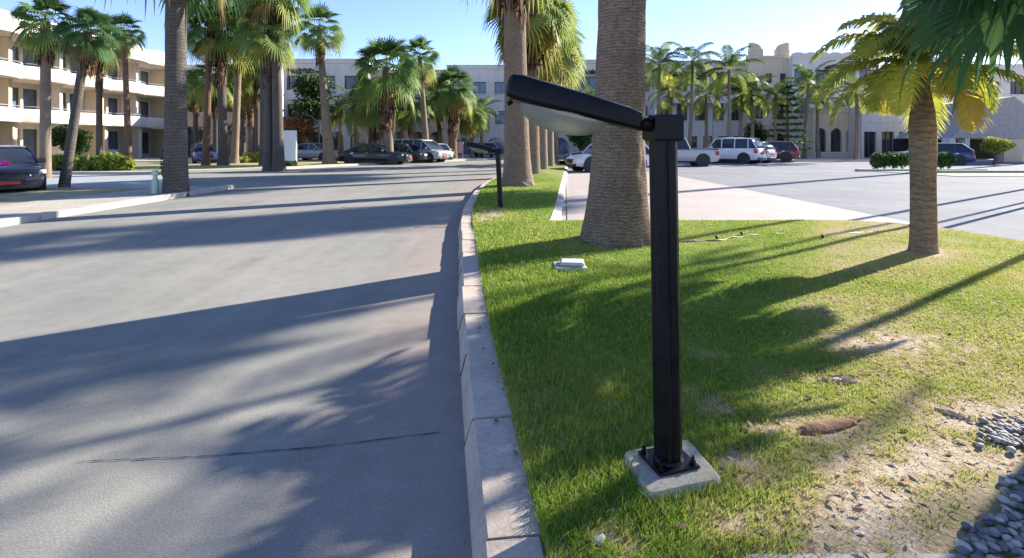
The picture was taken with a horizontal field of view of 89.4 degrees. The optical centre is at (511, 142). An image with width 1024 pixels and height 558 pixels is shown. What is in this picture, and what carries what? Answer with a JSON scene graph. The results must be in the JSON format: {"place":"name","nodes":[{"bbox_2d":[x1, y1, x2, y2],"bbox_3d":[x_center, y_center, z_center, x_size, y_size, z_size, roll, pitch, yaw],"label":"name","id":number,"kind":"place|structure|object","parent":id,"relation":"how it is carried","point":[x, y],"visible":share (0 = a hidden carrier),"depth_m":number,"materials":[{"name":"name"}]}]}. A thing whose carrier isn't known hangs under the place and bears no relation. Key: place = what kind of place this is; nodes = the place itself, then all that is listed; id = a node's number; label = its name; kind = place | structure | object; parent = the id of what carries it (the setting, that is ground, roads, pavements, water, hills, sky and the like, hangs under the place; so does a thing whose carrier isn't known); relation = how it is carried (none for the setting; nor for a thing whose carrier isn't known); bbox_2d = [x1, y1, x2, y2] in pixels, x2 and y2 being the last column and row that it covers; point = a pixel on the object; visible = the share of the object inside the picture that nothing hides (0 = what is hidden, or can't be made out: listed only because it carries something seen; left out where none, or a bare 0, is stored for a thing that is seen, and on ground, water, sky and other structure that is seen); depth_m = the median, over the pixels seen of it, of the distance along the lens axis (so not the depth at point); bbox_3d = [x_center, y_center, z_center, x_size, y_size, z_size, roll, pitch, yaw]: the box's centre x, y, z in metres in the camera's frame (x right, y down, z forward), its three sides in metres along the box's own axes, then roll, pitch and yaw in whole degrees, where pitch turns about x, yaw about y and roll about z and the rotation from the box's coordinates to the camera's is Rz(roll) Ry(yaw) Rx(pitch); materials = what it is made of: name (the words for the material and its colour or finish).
{"place":"outdoors","nodes":[
{"label":"outdoors","id":0,"kind":"place"},
{"bbox_2d":[0,186,204,217],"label":"pavement","id":1,"kind":"structure","parent":0,"point":[18,209],"depth_m":12.04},
{"bbox_2d":[94,0,243,196],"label":"fan palm","id":2,"kind":"object","parent":1,"relation":"on","point":[175,166],"visible":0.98,"depth_m":14.35,"materials":[{"name":"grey plant"}]},
{"bbox_2d":[46,175,162,187],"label":"side road","id":3,"kind":"structure","parent":0,"point":[111,181],"depth_m":20.46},
{"bbox_2d":[0,157,564,557],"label":"road","id":4,"kind":"structure","parent":0,"point":[254,312],"depth_m":3.38,"materials":[{"name":"asphalt"}]},
{"bbox_2d":[393,139,448,162],"bbox_3d":[-7.312,0.623,40.663,4.832,1.875,2.220,0,0,24],"label":"parked minivan","id":5,"kind":"object","parent":4,"relation":"on","point":[435,150],"visible":0.52,"depth_m":39.74,"materials":[{"name":"silver paint"}]},
{"bbox_2d":[38,155,566,554],"bbox_3d":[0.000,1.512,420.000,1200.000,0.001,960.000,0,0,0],"label":"ground","id":6,"kind":"structure","parent":0,"point":[149,160],"depth_m":42.23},
{"bbox_2d":[2,0,79,177],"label":"fan palm","id":7,"kind":"object","parent":6,"relation":"on","point":[41,44],"visible":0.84,"depth_m":21.89,"materials":[{"name":"green plant"}]},
{"bbox_2d":[0,187,148,204],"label":"dry verge","id":8,"kind":"structure","parent":6,"relation":"on","point":[10,196],"depth_m":14.62,"materials":[{"name":"concrete"}]},
{"bbox_2d":[0,145,46,189],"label":"parked car","id":9,"kind":"object","parent":8,"relation":"on","point":[23,170],"visible":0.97,"depth_m":15.02,"materials":[{"name":"black paint"}]},
{"bbox_2d":[0,9,164,157],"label":"balcony building","id":10,"kind":"structure","parent":6,"relation":"on","point":[19,99],"depth_m":46.23,"materials":[{"name":"paint"}]},
{"bbox_2d":[23,129,36,156],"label":"window","id":11,"kind":"structure","parent":10,"relation":"in","point":[29,135],"depth_m":42.99,"materials":[{"name":"grey glass"}]},
{"bbox_2d":[23,88,36,108],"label":"window","id":12,"kind":"structure","parent":10,"relation":"in","point":[29,95],"depth_m":42.82,"materials":[{"name":"grey glass"}]},
{"bbox_2d":[48,5,127,186],"bbox_3d":[-14.082,-1.525,17.142,2.159,6.170,1.922,0,0,0],"label":"fan palm","id":13,"kind":"object","parent":6,"relation":"on","point":[83,57],"visible":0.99,"depth_m":16.89,"materials":[{"name":"green plant"}]},
{"bbox_2d":[0,185,233,226],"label":"kerb","id":14,"kind":"structure","parent":6,"relation":"on","point":[21,219],"depth_m":11.43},
{"bbox_2d":[187,67,212,151],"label":"fan palm","id":15,"kind":"object","parent":6,"relation":"on","point":[195,110],"visible":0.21,"depth_m":42.68,"materials":[{"name":"green plant"}]},
{"bbox_2d":[190,143,217,163],"bbox_3d":[-22.736,0.769,38.589,2.120,1.565,4.420,0,0,-30],"label":"parked car","id":16,"kind":"object","parent":6,"relation":"on","point":[197,154],"visible":0.46,"depth_m":37.01,"materials":[{"name":"blue paint"}]},
{"bbox_2d":[187,58,244,162],"bbox_3d":[-21.521,-2.625,37.481,4.152,8.371,4.120,0,0,-38],"label":"fan palm","id":17,"kind":"object","parent":6,"relation":"on","point":[197,87],"visible":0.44,"depth_m":37.18,"materials":[{"name":"green plant"}]},
{"bbox_2d":[187,112,292,156],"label":"arcade","id":18,"kind":"object","parent":6,"relation":"on","point":[200,127],"visible":0.16,"depth_m":54.23,"materials":[{"name":"paint"}]},
{"bbox_2d":[228,63,251,156],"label":"fan palm","id":19,"kind":"object","parent":6,"relation":"on","point":[243,115],"visible":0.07,"depth_m":46.71,"materials":[{"name":"brown plant"}]},
{"bbox_2d":[227,63,253,160],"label":"fan palm","id":20,"kind":"object","parent":6,"relation":"on","point":[247,101],"visible":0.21,"depth_m":42.67,"materials":[{"name":"green plant"}]},
{"bbox_2d":[231,59,283,161],"bbox_3d":[-19.442,-3.188,39.444,3.746,9.497,3.775,0,0,-41],"label":"fan palm","id":21,"kind":"object","parent":6,"relation":"on","point":[254,80],"visible":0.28,"depth_m":39.30,"materials":[{"name":"green plant"}]},
{"bbox_2d":[227,0,304,170],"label":"fan palm","id":22,"kind":"object","parent":6,"relation":"on","point":[251,48],"visible":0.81,"depth_m":27.62,"materials":[{"name":"green plant"}]},
{"bbox_2d":[231,0,315,170],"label":"fan palm","id":23,"kind":"object","parent":6,"relation":"on","point":[290,13],"visible":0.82,"depth_m":27.54,"materials":[{"name":"green plant"}]},
{"bbox_2d":[81,158,471,170],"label":"verge","id":24,"kind":"structure","parent":6,"relation":"on","point":[144,167],"depth_m":33.08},
{"bbox_2d":[51,124,93,155],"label":"tree","id":25,"kind":"object","parent":24,"relation":"on","point":[58,136],"visible":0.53,"depth_m":34.47,"materials":[{"name":"green plant"}]},
{"bbox_2d":[65,12,135,154],"bbox_3d":[-26.581,-3.516,33.268,3.930,10.152,3.937,0,0,0],"label":"fan palm","id":26,"kind":"object","parent":24,"relation":"on","point":[99,72],"visible":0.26,"depth_m":33.19,"materials":[{"name":"green plant"}]},
{"bbox_2d":[95,151,125,170],"bbox_3d":[-20.323,0.987,26.298,1.434,1.236,1.074,0,0,-10],"label":"shrub","id":27,"kind":"object","parent":24,"relation":"on","point":[107,159],"visible":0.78,"depth_m":26.04,"materials":[{"name":"green plant"}]},
{"bbox_2d":[98,10,147,156],"bbox_3d":[-21.656,-2.909,28.865,2.322,8.937,2.340,0,0,-37],"label":"fan palm","id":28,"kind":"object","parent":24,"relation":"on","point":[129,42],"visible":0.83,"depth_m":28.72,"materials":[{"name":"green plant"}]},
{"bbox_2d":[113,155,136,170],"bbox_3d":[-19.646,1.087,26.254,1.041,0.953,0.801,0,0,0],"label":"shrub","id":29,"kind":"object","parent":24,"relation":"on","point":[127,163],"visible":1,"depth_m":26.12,"materials":[{"name":"green plant"}]},
{"bbox_2d":[186,0,240,165],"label":"fan palm","id":30,"kind":"object","parent":24,"relation":"on","point":[205,161],"visible":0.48,"depth_m":33.15,"materials":[{"name":"green plant"}]},
{"bbox_2d":[187,0,254,165],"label":"fan palm","id":31,"kind":"object","parent":24,"relation":"on","point":[221,54],"visible":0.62,"depth_m":33.03,"materials":[{"name":"green plant"}]},
{"bbox_2d":[214,12,256,163],"bbox_3d":[-19.285,-4.319,36.602,4.290,11.758,4.477,0,0,0],"label":"fan palm","id":32,"kind":"object","parent":24,"relation":"on","point":[234,156],"visible":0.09,"depth_m":36.39,"materials":[{"name":"brown plant"}]},
{"bbox_2d":[227,0,289,164],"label":"fan palm","id":33,"kind":"object","parent":24,"relation":"on","point":[261,143],"visible":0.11,"depth_m":33.16,"materials":[{"name":"brown plant"}]},
{"bbox_2d":[283,130,296,161],"bbox_3d":[-15.035,0.325,34.884,1.120,2.350,0.400,0,0,0],"label":"white panel","id":34,"kind":"object","parent":24,"relation":"on","point":[290,144],"visible":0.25,"depth_m":34.80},
{"bbox_2d":[292,1,348,164],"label":"fan palm","id":35,"kind":"object","parent":24,"relation":"on","point":[319,43],"visible":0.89,"depth_m":34.61,"materials":[{"name":"green plant"}]},
{"bbox_2d":[342,76,401,142],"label":"fan palm","id":36,"kind":"object","parent":24,"relation":"on","point":[369,122],"visible":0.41,"depth_m":45.43,"materials":[{"name":"green plant"}]},
{"bbox_2d":[52,157,503,174],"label":"kerb","id":37,"kind":"structure","parent":6,"relation":"on","point":[189,170],"depth_m":27.52,"materials":[{"name":"concrete"}]},
{"bbox_2d":[283,115,317,144],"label":"tree","id":38,"kind":"object","parent":6,"relation":"on","point":[301,126],"visible":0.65,"depth_m":46.63,"materials":[{"name":"orange plant"}]},
{"bbox_2d":[287,68,335,142],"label":"tree","id":39,"kind":"object","parent":6,"relation":"on","point":[308,85],"visible":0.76,"depth_m":47.78,"materials":[{"name":"green plant"}]},
{"bbox_2d":[297,143,337,159],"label":"parked car","id":40,"kind":"object","parent":6,"relation":"on","point":[306,151],"visible":0.45,"depth_m":44.31,"materials":[{"name":"silver paint"}]},
{"bbox_2d":[283,59,378,150],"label":"hotel wing","id":41,"kind":"structure","parent":6,"relation":"on","point":[341,73],"depth_m":60.00,"materials":[{"name":"paint"}]},
{"bbox_2d":[315,94,352,150],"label":"coconut palm","id":42,"kind":"object","parent":6,"relation":"on","point":[335,121],"visible":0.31,"depth_m":53.42,"materials":[{"name":"green plant"}]},
{"bbox_2d":[329,85,369,145],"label":"coconut palm","id":43,"kind":"object","parent":6,"relation":"on","point":[340,109],"visible":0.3,"depth_m":49.65,"materials":[{"name":"green plant"}]},
{"bbox_2d":[335,143,411,164],"bbox_3d":[-9.719,0.789,36.615,5.243,1.525,2.140,0,0,3],"label":"parked car","id":44,"kind":"object","parent":6,"relation":"on","point":[369,152],"visible":0.91,"depth_m":35.77,"materials":[{"name":"black paint"}]},
{"bbox_2d":[350,35,423,163],"bbox_3d":[-8.860,-3.061,36.515,5.441,9.242,5.213,0,0,0],"label":"fan palm","id":45,"kind":"object","parent":6,"relation":"on","point":[387,87],"visible":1,"depth_m":36.03,"materials":[{"name":"green plant"}]},
{"bbox_2d":[370,70,450,144],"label":"hotel wing","id":46,"kind":"structure","parent":6,"relation":"on","point":[432,133],"depth_m":59.00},
{"bbox_2d":[393,143,430,162],"bbox_3d":[-8.279,0.794,39.801,4.523,1.515,2.120,0,0,20],"label":"parked car","id":47,"kind":"object","parent":6,"relation":"on","point":[415,153],"visible":0.45,"depth_m":38.81,"materials":[{"name":"paint"}]},
{"bbox_2d":[394,81,435,138],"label":"fan palm","id":48,"kind":"object","parent":6,"relation":"on","point":[408,119],"visible":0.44,"depth_m":48.70,"materials":[{"name":"green plant"}]},
{"bbox_2d":[395,35,442,139],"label":"fan palm","id":49,"kind":"object","parent":6,"relation":"on","point":[428,72],"visible":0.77,"depth_m":40.31,"materials":[{"name":"green plant"}]},
{"bbox_2d":[416,75,458,142],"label":"fan palm","id":50,"kind":"object","parent":6,"relation":"on","point":[439,122],"visible":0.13,"depth_m":53.25,"materials":[{"name":"green plant"}]},
{"bbox_2d":[426,64,477,158],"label":"fan palm","id":51,"kind":"object","parent":6,"relation":"on","point":[451,101],"visible":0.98,"depth_m":47.89,"materials":[{"name":"green plant"}]},
{"bbox_2d":[458,94,487,157],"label":"fan palm","id":52,"kind":"object","parent":6,"relation":"on","point":[473,129],"visible":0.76,"depth_m":51.00,"materials":[{"name":"green plant"}]},
{"bbox_2d":[464,96,502,157],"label":"coconut palm","id":53,"kind":"object","parent":6,"relation":"on","point":[484,101],"visible":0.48,"depth_m":53.39,"materials":[{"name":"green plant"}]},
{"bbox_2d":[446,65,573,154],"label":"hotel block","id":54,"kind":"structure","parent":6,"relation":"on","point":[487,82],"depth_m":66.00,"materials":[{"name":"paint"}]},
{"bbox_2d":[549,166,567,220],"bbox_3d":[3.835,1.435,16.147,6.430,0.150,30.294,0,0,0],"label":"kerb edging","id":55,"kind":"object","parent":6,"relation":"on","point":[557,211],"visible":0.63,"depth_m":12.61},
{"bbox_2d":[559,162,648,171],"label":"drive","id":56,"kind":"structure","parent":6,"relation":"on","point":[569,168],"depth_m":30.40,"materials":[{"name":"concrete"}]},
{"bbox_2d":[565,144,648,171],"bbox_3d":[5.178,0.748,27.787,4.626,1.626,2.170,0,0,-17],"label":"parked car","id":57,"kind":"object","parent":56,"relation":"on","point":[579,162],"visible":0.35,"depth_m":26.87,"materials":[{"name":"white paint"}]},
{"bbox_2d":[574,59,650,151],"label":"hotel block","id":58,"kind":"structure","parent":6,"relation":"on","point":[591,67],"depth_m":63.00,"materials":[{"name":"paint"}]},
{"bbox_2d":[645,42,690,113],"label":"coconut palm","id":59,"kind":"object","parent":6,"relation":"on","point":[659,69],"visible":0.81,"depth_m":43.82,"materials":[{"name":"green plant"}]},
{"bbox_2d":[647,75,697,114],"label":"coconut palm","id":60,"kind":"object","parent":6,"relation":"on","point":[670,102],"visible":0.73,"depth_m":46.36,"materials":[{"name":"green plant"}]},
{"bbox_2d":[660,41,723,147],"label":"coconut palm","id":61,"kind":"object","parent":6,"relation":"on","point":[688,78],"visible":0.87,"depth_m":43.96,"materials":[{"name":"green plant"}]},
{"bbox_2d":[647,60,741,147],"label":"hotel wing","id":62,"kind":"structure","parent":6,"relation":"on","point":[719,130],"depth_m":60.00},
{"bbox_2d":[677,75,734,147],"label":"coconut palm","id":63,"kind":"object","parent":6,"relation":"on","point":[702,101],"visible":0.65,"depth_m":48.23,"materials":[{"name":"green plant"}]},
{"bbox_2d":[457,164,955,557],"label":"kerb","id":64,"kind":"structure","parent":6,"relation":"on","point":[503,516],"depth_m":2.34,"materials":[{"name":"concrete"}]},
{"bbox_2d":[696,45,767,136],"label":"coconut palm","id":65,"kind":"object","parent":6,"relation":"on","point":[729,59],"visible":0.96,"depth_m":42.71,"materials":[{"name":"green plant"}]},
{"bbox_2d":[566,171,909,223],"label":"paved parking","id":66,"kind":"structure","parent":6,"relation":"on","point":[700,200],"depth_m":12.38,"materials":[{"name":"concrete"}]},
{"bbox_2d":[710,74,773,136],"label":"coconut palm","id":67,"kind":"object","parent":6,"relation":"on","point":[738,89],"visible":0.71,"depth_m":46.38,"materials":[{"name":"green plant"}]},
{"bbox_2d":[725,72,778,137],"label":"coconut palm","id":68,"kind":"object","parent":6,"relation":"on","point":[758,94],"visible":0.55,"depth_m":46.45,"materials":[{"name":"green plant"}]},
{"bbox_2d":[753,80,802,141],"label":"coconut palm","id":69,"kind":"object","parent":6,"relation":"on","point":[779,90],"visible":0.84,"depth_m":46.49,"materials":[{"name":"green plant"}]},
{"bbox_2d":[767,80,812,150],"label":"conifer","id":70,"kind":"object","parent":6,"relation":"on","point":[787,136],"visible":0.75,"depth_m":46.41,"materials":[{"name":"plant"}]},
{"bbox_2d":[777,60,841,158],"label":"coconut palm","id":71,"kind":"object","parent":6,"relation":"on","point":[807,75],"visible":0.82,"depth_m":46.76,"materials":[{"name":"green plant"}]},
{"bbox_2d":[789,108,848,156],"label":"annex","id":72,"kind":"object","parent":6,"relation":"on","point":[833,143],"visible":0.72,"depth_m":52.00,"materials":[{"name":"paint"}]},
{"bbox_2d":[798,77,846,157],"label":"coconut palm","id":73,"kind":"object","parent":6,"relation":"on","point":[818,150],"visible":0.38,"depth_m":49.82,"materials":[{"name":"green plant"}]},
{"bbox_2d":[787,52,878,114],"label":"hotel wing","id":74,"kind":"structure","parent":6,"relation":"on","point":[800,58],"depth_m":57.00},
{"bbox_2d":[824,73,870,159],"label":"coconut palm","id":75,"kind":"object","parent":6,"relation":"on","point":[857,131],"visible":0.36,"depth_m":42.73,"materials":[{"name":"green plant"}]},
{"bbox_2d":[840,100,952,157],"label":"annex","id":76,"kind":"object","parent":6,"relation":"on","point":[879,133],"visible":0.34,"depth_m":50.02,"materials":[{"name":"paint"}]},
{"bbox_2d":[880,64,1023,102],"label":"hotel wing","id":77,"kind":"structure","parent":6,"relation":"on","point":[1009,90],"depth_m":68.00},
{"bbox_2d":[893,96,1023,161],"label":"building","id":78,"kind":"structure","parent":6,"relation":"on","point":[1008,121],"depth_m":41.00,"materials":[{"name":"paint"}]},
{"bbox_2d":[0,0,1021,69],"label":"sky","id":79,"kind":"structure","parent":0,"point":[807,25],"materials":[{"name":"blue"}]},
{"bbox_2d":[473,164,564,220],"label":"median ground","id":80,"kind":"structure","parent":0,"point":[557,171],"depth_m":12.05,"materials":[{"name":"plant"}]},
{"bbox_2d":[466,141,504,207],"bbox_3d":[-0.531,0.655,10.700,0.814,1.390,0.230,0,0,-2],"label":"lamp post","id":81,"kind":"object","parent":80,"relation":"on","point":[477,147],"visible":0.91,"depth_m":10.67,"materials":[{"name":"metal"}]},
{"bbox_2d":[458,0,560,186],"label":"fan palm","id":82,"kind":"object","parent":80,"relation":"on","point":[517,169],"visible":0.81,"depth_m":15.87,"materials":[{"name":"brown plant"}]},
{"bbox_2d":[481,0,584,173],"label":"fan palm","id":83,"kind":"object","parent":80,"relation":"on","point":[541,37],"visible":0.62,"depth_m":22.33,"materials":[{"name":"green plant"}]},
{"bbox_2d":[494,0,588,168],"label":"fan palm","id":84,"kind":"object","parent":80,"relation":"on","point":[565,73],"visible":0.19,"depth_m":26.00,"materials":[{"name":"green plant"}]},
{"bbox_2d":[545,5,588,165],"bbox_3d":[2.142,-3.814,30.230,4.642,10.469,5.195,0,0,-20],"label":"fan palm","id":85,"kind":"object","parent":80,"relation":"on","point":[550,144],"visible":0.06,"depth_m":29.91,"materials":[{"name":"green plant"}]},
{"bbox_2d":[472,177,1023,557],"bbox_3d":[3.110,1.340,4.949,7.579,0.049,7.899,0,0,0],"label":"lawn ground","id":86,"kind":"structure","parent":0,"point":[951,530],"depth_m":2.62,"materials":[{"name":"plant"}]},
{"bbox_2d":[553,258,587,270],"bbox_3d":[0.617,1.310,5.514,0.338,0.108,0.300,0,0,0],"label":"service box","id":87,"kind":"object","parent":86,"relation":"on","point":[567,263],"visible":0.82,"depth_m":5.43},
{"bbox_2d":[579,0,650,247],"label":"fan palm","id":88,"kind":"object","parent":86,"relation":"on","point":[617,211],"visible":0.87,"depth_m":6.81,"materials":[{"name":"brown plant"}]},
{"bbox_2d":[623,440,720,502],"bbox_3d":[0.642,1.351,2.097,0.364,0.103,0.299,0,0,-15],"label":"concrete footing","id":89,"kind":"object","parent":86,"relation":"on","point":[680,481],"visible":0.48,"depth_m":2.02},
{"bbox_2d":[505,73,699,476],"bbox_3d":[0.362,0.511,2.102,0.777,1.575,0.233,0,0,0],"label":"lamp post","id":90,"kind":"object","parent":89,"relation":"on","point":[553,107],"visible":1,"depth_m":2.06,"materials":[{"name":"metal"}]},
{"bbox_2d":[478,266,1023,557],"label":"leaf litter","id":91,"kind":"object","parent":86,"relation":"on","point":[854,509],"visible":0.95,"depth_m":2.45,"materials":[{"name":"plant"}]},
{"bbox_2d":[798,418,857,435],"bbox_3d":[1.468,1.313,2.411,0.302,0.042,0.097,0,0,-15],"label":"palm sheath","id":92,"kind":"object","parent":86,"relation":"on","point":[824,426],"visible":0.96,"depth_m":2.38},
{"bbox_2d":[809,11,1023,253],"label":"lawn palm","id":93,"kind":"object","parent":86,"relation":"on","point":[884,96],"visible":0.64,"depth_m":6.22,"materials":[{"name":"green plant"}]},
{"bbox_2d":[878,0,1023,117],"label":"fan palm","id":94,"kind":"object","parent":86,"relation":"on","point":[991,28],"visible":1,"depth_m":3.40,"materials":[{"name":"green plant"}]},
{"bbox_2d":[953,411,1023,557],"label":"gravel","id":95,"kind":"structure","parent":86,"relation":"on","point":[1012,520],"depth_m":1.80,"materials":[{"name":"gravel"}]},
{"bbox_2d":[739,43,790,141],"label":"hotel tower","id":96,"kind":"structure","parent":0,"point":[777,63],"depth_m":58.00,"materials":[{"name":"paint"}]},
{"bbox_2d":[646,162,1023,240],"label":"parking lot","id":97,"kind":"structure","parent":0,"point":[990,205],"depth_m":17.09,"materials":[{"name":"asphalt"}]},
{"bbox_2d":[677,138,719,165],"bbox_3d":[10.739,0.598,34.283,5.551,1.925,2.270,0,0,4],"label":"pickup truck","id":98,"kind":"object","parent":97,"relation":"on","point":[686,153],"visible":0.5,"depth_m":33.27,"materials":[{"name":"beige paint"}]},
{"bbox_2d":[708,137,765,163],"bbox_3d":[16.228,0.568,38.697,4.832,1.986,2.240,0,0,44],"label":"off roader","id":99,"kind":"object","parent":97,"relation":"on","point":[740,150],"visible":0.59,"depth_m":37.39,"materials":[{"name":"white paint"}]},
{"bbox_2d":[766,141,799,161],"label":"parked car","id":100,"kind":"object","parent":97,"relation":"on","point":[788,151],"visible":0.49,"depth_m":40.74,"materials":[{"name":"red paint"}]},
{"bbox_2d":[726,156,992,161],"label":"kerb","id":101,"kind":"structure","parent":97,"relation":"on","point":[829,159],"depth_m":41.67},
{"bbox_2d":[869,152,891,168],"bbox_3d":[20.947,1.012,29.379,1.219,1.048,1.005,0,0,0],"label":"shrub","id":102,"kind":"object","parent":97,"relation":"on","point":[879,160],"visible":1,"depth_m":29.21,"materials":[{"name":"green plant"}]},
{"bbox_2d":[887,151,908,168],"bbox_3d":[21.911,0.981,29.326,1.451,1.081,1.201,0,0,0],"label":"shrub","id":103,"kind":"object","parent":97,"relation":"on","point":[899,159],"visible":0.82,"depth_m":29.14,"materials":[{"name":"green plant"}]},
{"bbox_2d":[893,143,975,164],"bbox_3d":[29.404,0.769,36.332,4.626,1.565,2.120,0,0,20],"label":"parked car","id":104,"kind":"object","parent":97,"relation":"on","point":[963,153],"visible":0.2,"depth_m":35.09,"materials":[{"name":"blue paint"}]},
{"bbox_2d":[937,151,956,168],"bbox_3d":[24.605,0.974,29.369,1.121,1.094,0.901,0,0,0],"label":"shrub","id":105,"kind":"object","parent":97,"relation":"on","point":[947,160],"visible":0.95,"depth_m":29.19,"materials":[{"name":"green plant"}]},
{"bbox_2d":[881,171,1023,175],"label":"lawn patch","id":106,"kind":"object","parent":97,"relation":"on","point":[984,174],"visible":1,"depth_m":24.29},
{"bbox_2d":[855,169,1023,172],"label":"kerb","id":107,"kind":"structure","parent":106,"relation":"on","point":[973,171],"depth_m":25.59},
{"bbox_2d":[979,136,1016,163],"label":"tree","id":108,"kind":"object","parent":97,"relation":"on","point":[996,147],"visible":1,"depth_m":36.41,"materials":[{"name":"green plant"}]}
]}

